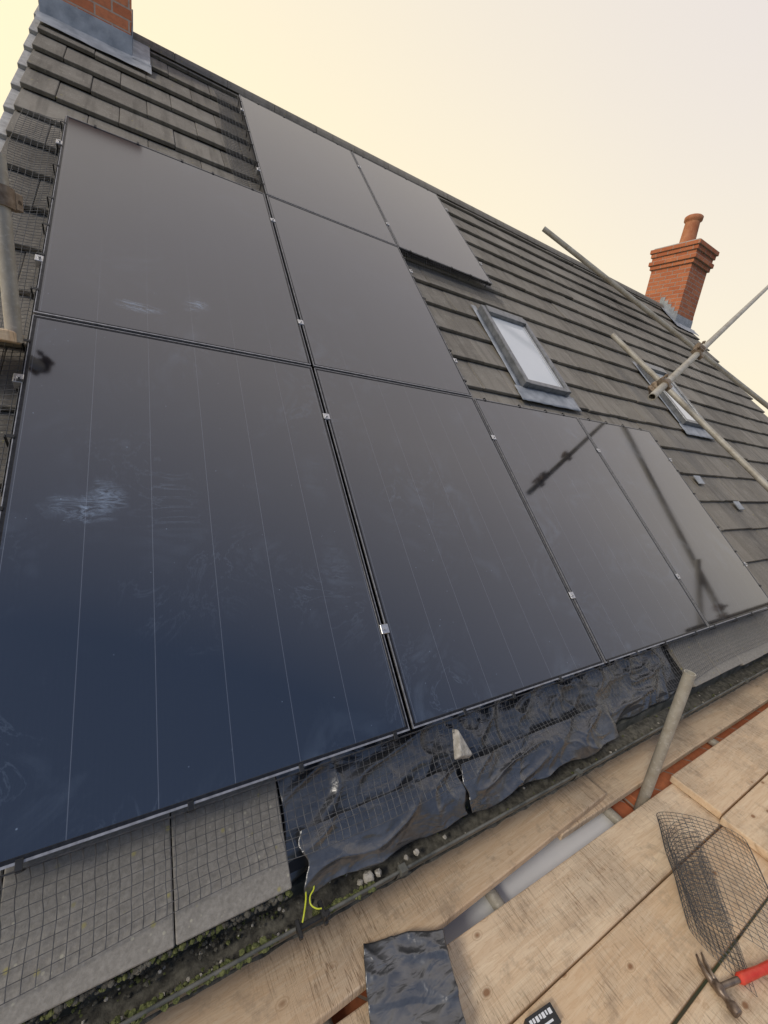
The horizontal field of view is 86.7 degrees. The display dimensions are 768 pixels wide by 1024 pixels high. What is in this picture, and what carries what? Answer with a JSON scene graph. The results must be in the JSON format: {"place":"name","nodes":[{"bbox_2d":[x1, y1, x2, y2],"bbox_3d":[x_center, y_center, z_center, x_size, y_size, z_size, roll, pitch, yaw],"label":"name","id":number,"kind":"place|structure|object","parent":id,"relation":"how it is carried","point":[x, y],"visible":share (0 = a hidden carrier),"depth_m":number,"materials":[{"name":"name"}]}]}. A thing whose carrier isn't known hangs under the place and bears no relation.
{"place":"outdoors","nodes":[
{"label":"outdoors","id":0,"kind":"place"},
{"bbox_2d":[0,0,767,416],"label":"sky","id":1,"kind":"structure","parent":0,"point":[603,125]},
{"bbox_2d":[524,1002,560,1023],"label":"blade packet","id":2,"kind":"object","parent":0,"point":[546,1014],"visible":1,"depth_m":1.19,"materials":[{"name":"black plastic"}]},
{"bbox_2d":[331,702,767,1023],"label":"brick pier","id":3,"kind":"structure","parent":0,"point":[623,807],"depth_m":2.23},
{"bbox_2d":[672,899,767,1023],"bbox_3d":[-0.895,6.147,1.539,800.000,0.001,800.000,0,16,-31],"label":"ground","id":4,"kind":"structure","parent":0,"point":[687,1006],"depth_m":5.11,"materials":[{"name":"plant"}]},
{"bbox_2d":[0,152,767,1023],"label":"scaffolding","id":5,"kind":"object","parent":4,"relation":"on","point":[596,930],"visible":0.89,"depth_m":1.46,"materials":[{"name":"brown wood"}]},
{"bbox_2d":[363,929,465,1023],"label":"black plastic offcut","id":6,"kind":"object","parent":5,"relation":"on","point":[409,977],"visible":1,"depth_m":1.19,"materials":[{"name":"black plastic"}]},
{"bbox_2d":[656,812,767,996],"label":"wire offcut","id":7,"kind":"object","parent":5,"relation":"on","point":[686,889],"visible":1,"depth_m":1.54,"materials":[{"name":"grey metal"}]},
{"bbox_2d":[696,952,767,1017],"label":"claw hammer","id":8,"kind":"object","parent":5,"relation":"on","point":[746,976],"visible":1,"depth_m":1.33,"materials":[{"name":"metal"}]},
{"bbox_3d":[1.081,0.340,7.064,10.150,9.052,8.482,0,16,-31],"label":"brick","id":9,"kind":"object","parent":4,"relation":"on","visible":0},
{"bbox_2d":[60,45,682,928],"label":"roof deck","id":10,"kind":"structure","parent":9,"relation":"on","point":[298,863],"depth_m":2.07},
{"bbox_2d":[0,0,39,151],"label":"verge and bargeboard","id":11,"kind":"object","parent":10,"relation":"attached to","point":[9,102],"visible":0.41,"depth_m":2.49,"materials":[{"name":"white plastic"}]},
{"bbox_2d":[35,0,151,73],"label":"chimney","id":12,"kind":"object","parent":10,"relation":"on","point":[106,26],"visible":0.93,"depth_m":3.17,"materials":[{"name":"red brick"}]},
{"bbox_2d":[276,719,469,883],"bbox_3d":[-0.011,0.902,1.399,0.709,0.282,0.260,0,16,-31],"label":"wire mesh","id":13,"kind":"object","parent":10,"relation":"on","point":[293,823],"visible":0.45,"depth_m":1.35,"materials":[{"name":"black metal"}]},
{"bbox_2d":[12,108,747,634],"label":"panel mounting rails","id":14,"kind":"object","parent":10,"relation":"attached to","point":[38,260],"visible":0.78,"depth_m":2.01,"materials":[{"name":"metal"}]},
{"bbox_2d":[33,115,310,366],"bbox_3d":[-1.121,-1.533,2.272,1.138,1.227,1.314,0,16,-31],"label":"solar panel","id":15,"kind":"object","parent":14,"relation":"attached to","point":[140,239],"visible":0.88,"depth_m":2.14,"materials":[{"name":"black glass"}]},
{"bbox_2d":[0,314,409,869],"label":"solar panel","id":16,"kind":"object","parent":14,"relation":"attached to","point":[188,610],"visible":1,"depth_m":1.32,"materials":[{"name":"black glass"}]},
{"bbox_2d":[239,94,397,245],"bbox_3d":[-0.612,-3.068,3.648,1.138,1.227,1.314,0,16,-31],"label":"solar panel","id":17,"kind":"object","parent":14,"relation":"attached to","point":[300,166],"visible":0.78,"depth_m":3.56,"materials":[{"name":"black glass"}]},
{"bbox_2d":[266,195,471,396],"bbox_3d":[-0.133,-1.538,2.869,1.138,1.227,1.314,0,16,-31],"label":"solar panel","id":18,"kind":"object","parent":14,"relation":"attached to","point":[362,308],"visible":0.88,"depth_m":2.76,"materials":[{"name":"black glass"}]},
{"bbox_2d":[352,152,492,285],"bbox_3d":[0.376,-3.073,4.245,1.138,1.227,1.314,0,16,-31],"label":"solar panel","id":19,"kind":"object","parent":14,"relation":"attached to","point":[419,220],"visible":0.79,"depth_m":4.16,"materials":[{"name":"black glass"}]},
{"bbox_2d":[313,368,603,728],"bbox_3d":[0.345,-0.008,2.092,1.138,1.227,1.314,0,16,-31],"label":"solar panel","id":20,"kind":"object","parent":14,"relation":"attached to","point":[475,605],"visible":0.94,"depth_m":1.95,"materials":[{"name":"black glass"}]},
{"bbox_2d":[474,398,708,662],"bbox_3d":[1.333,-0.013,2.688,1.138,1.227,1.314,0,16,-31],"label":"solar panel","id":21,"kind":"object","parent":14,"relation":"attached to","point":[623,584],"visible":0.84,"depth_m":2.58,"materials":[{"name":"black glass"}]},
{"bbox_2d":[577,418,767,626],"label":"solar panel","id":22,"kind":"object","parent":14,"relation":"attached to","point":[719,582],"visible":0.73,"depth_m":3.19,"materials":[{"name":"black glass"}]},
{"bbox_2d":[298,764,467,899],"bbox_3d":[0.030,1.004,1.317,0.623,0.145,0.115,0,16,-31],"label":"black plastic membrane","id":23,"kind":"object","parent":10,"relation":"on","point":[376,845],"visible":0.92,"depth_m":1.29,"materials":[{"name":"black plastic"}]},
{"bbox_2d":[0,21,767,1023],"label":"roof tiles","id":24,"kind":"object","parent":10,"relation":"on","point":[574,317],"visible":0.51,"depth_m":2.96,"materials":[{"name":"grey tile"}]},
{"bbox_2d":[0,91,767,1005],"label":"wire mesh","id":25,"kind":"object","parent":10,"relation":"on","point":[18,867],"visible":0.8,"depth_m":1.42,"materials":[{"name":"black metal"}]},
{"bbox_2d":[452,729,471,759],"bbox_3d":[0.280,0.851,1.492,0.086,0.030,0.106,15,48,-45],"label":"broken mortar piece","id":26,"kind":"object","parent":25,"relation":"attached to","point":[461,749],"visible":0.99,"depth_m":1.48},
{"bbox_2d":[131,31,663,307],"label":"ridge tiles","id":27,"kind":"object","parent":10,"relation":"on","point":[190,65],"visible":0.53,"depth_m":4.50,"materials":[{"name":"tile"}]},
{"bbox_2d":[478,304,571,396],"bbox_3d":[1.263,-1.467,3.736,0.600,0.768,0.805,0,16,-31],"label":"roof window","id":28,"kind":"structure","parent":10,"relation":"in","point":[486,312],"depth_m":3.63,"materials":[{"name":"grey metal"}]},
{"bbox_2d":[491,316,559,386],"bbox_3d":[1.278,-1.456,3.711,0.490,0.589,0.630,0,16,-31],"label":"pane","id":29,"kind":"object","parent":28,"relation":"in","point":[530,360],"visible":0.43,"depth_m":3.70,"materials":[{"name":"clear glass"}]},
{"bbox_2d":[523,326,562,387],"bbox_3d":[1.268,-1.441,3.729,0.498,0.639,0.676,0,16,-31],"label":"sash","id":30,"kind":"object","parent":28,"relation":"attached to","point":[544,359],"visible":0.16,"depth_m":3.80,"materials":[{"name":"metal"}]},
{"bbox_2d":[471,305,581,411],"bbox_3d":[1.279,-1.416,3.711,0.780,0.827,0.890,0,16,-31],"label":"roof window flashing","id":31,"kind":"object","parent":10,"relation":"on","point":[543,397],"visible":0.84,"depth_m":3.49,"materials":[{"name":"grey metal"}]},
{"bbox_2d":[461,702,618,812],"bbox_3d":[0.702,1.002,1.715,0.955,0.154,0.120,0,16,-31],"label":"black plastic membrane","id":32,"kind":"object","parent":10,"relation":"on","point":[490,789],"visible":0.89,"depth_m":1.66,"materials":[{"name":"black plastic"}]},
{"bbox_2d":[442,645,675,780],"bbox_3d":[0.964,0.894,1.988,1.717,0.293,0.256,0,16,-31],"label":"black plastic membrane","id":33,"kind":"object","parent":10,"relation":"on","point":[616,713],"visible":0.52,"depth_m":1.92,"materials":[{"name":"black plastic"}]},
{"bbox_2d":[637,362,703,427],"bbox_3d":[3.631,-1.463,5.154,0.600,0.768,0.805,0,16,-31],"label":"roof window","id":34,"kind":"structure","parent":10,"relation":"in","point":[675,409],"depth_m":4.96,"materials":[{"name":"grey metal"}]},
{"bbox_2d":[656,373,694,420],"bbox_3d":[3.646,-1.452,5.129,0.490,0.590,0.630,0,16,-31],"label":"pane","id":35,"kind":"object","parent":34,"relation":"attached to","point":[686,414],"visible":0.14,"depth_m":5.00,"materials":[{"name":"glass"}]},
{"bbox_2d":[671,383,693,420],"bbox_3d":[3.636,-1.437,5.147,0.498,0.639,0.676,0,16,-31],"label":"sash","id":36,"kind":"object","parent":34,"relation":"attached to","point":[680,395],"visible":0.09,"depth_m":5.27,"materials":[{"name":"metal"}]},
{"bbox_2d":[632,361,714,439],"bbox_3d":[3.647,-1.412,5.129,0.780,0.828,0.890,0,16,-31],"label":"roof window flashing","id":37,"kind":"object","parent":10,"relation":"on","point":[695,431],"visible":0.72,"depth_m":4.89,"materials":[{"name":"grey metal"}]},
{"bbox_2d":[645,213,719,335],"bbox_3d":[5.921,-4.405,8.329,0.930,2.912,0.979,0,16,-31],"label":"chimney","id":38,"kind":"object","parent":10,"relation":"on","point":[680,270],"visible":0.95,"depth_m":8.02,"materials":[{"name":"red brick"}]},
{"bbox_2d":[693,475,744,509],"bbox_3d":[3.414,-0.195,4.143,0.695,0.277,0.121,6,14,-8],"label":"slate vent","id":39,"kind":"object","parent":10,"relation":"on","point":[699,480],"visible":1,"depth_m":4.12,"materials":[{"name":"grey metal"}]},
{"bbox_2d":[25,653,767,1023],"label":"fascia and soffit","id":40,"kind":"structure","parent":9,"relation":"attached to","point":[301,879],"depth_m":1.20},
{"bbox_2d":[294,899,329,940],"bbox_3d":[-0.193,1.103,1.109,0.095,0.038,0.060,0,16,-31],"label":"gutter bracket","id":41,"kind":"object","parent":40,"relation":"attached to","point":[323,915],"visible":1,"depth_m":1.10,"materials":[{"name":"black plastic"}]},
{"bbox_2d":[119,667,767,1023],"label":"gutter","id":42,"kind":"object","parent":40,"relation":"attached to","point":[403,869],"visible":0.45,"depth_m":1.28,"materials":[{"name":"black plastic"}]},
{"bbox_2d":[21,657,767,1023],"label":"gutter moss and debris","id":43,"kind":"object","parent":42,"relation":"in","point":[143,991],"visible":0.78,"depth_m":1.11,"materials":[{"name":"green plant"}]},
{"bbox_2d":[302,885,321,922],"bbox_3d":[-0.211,1.075,1.132,0.058,0.038,0.076,0,16,-31],"label":"earth cable","id":44,"kind":"object","parent":43,"relation":"on","point":[309,902],"visible":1,"depth_m":1.12,"materials":[{"name":"yellow plastic"}]},
{"bbox_2d":[443,813,613,944],"bbox_3d":[0.511,2.223,1.931,1.130,1.543,0.428,0,16,-31],"label":"bay window","id":45,"kind":"structure","parent":9,"relation":"attached to","point":[552,855],"depth_m":1.70,"materials":[{"name":"white plastic"}]}
]}

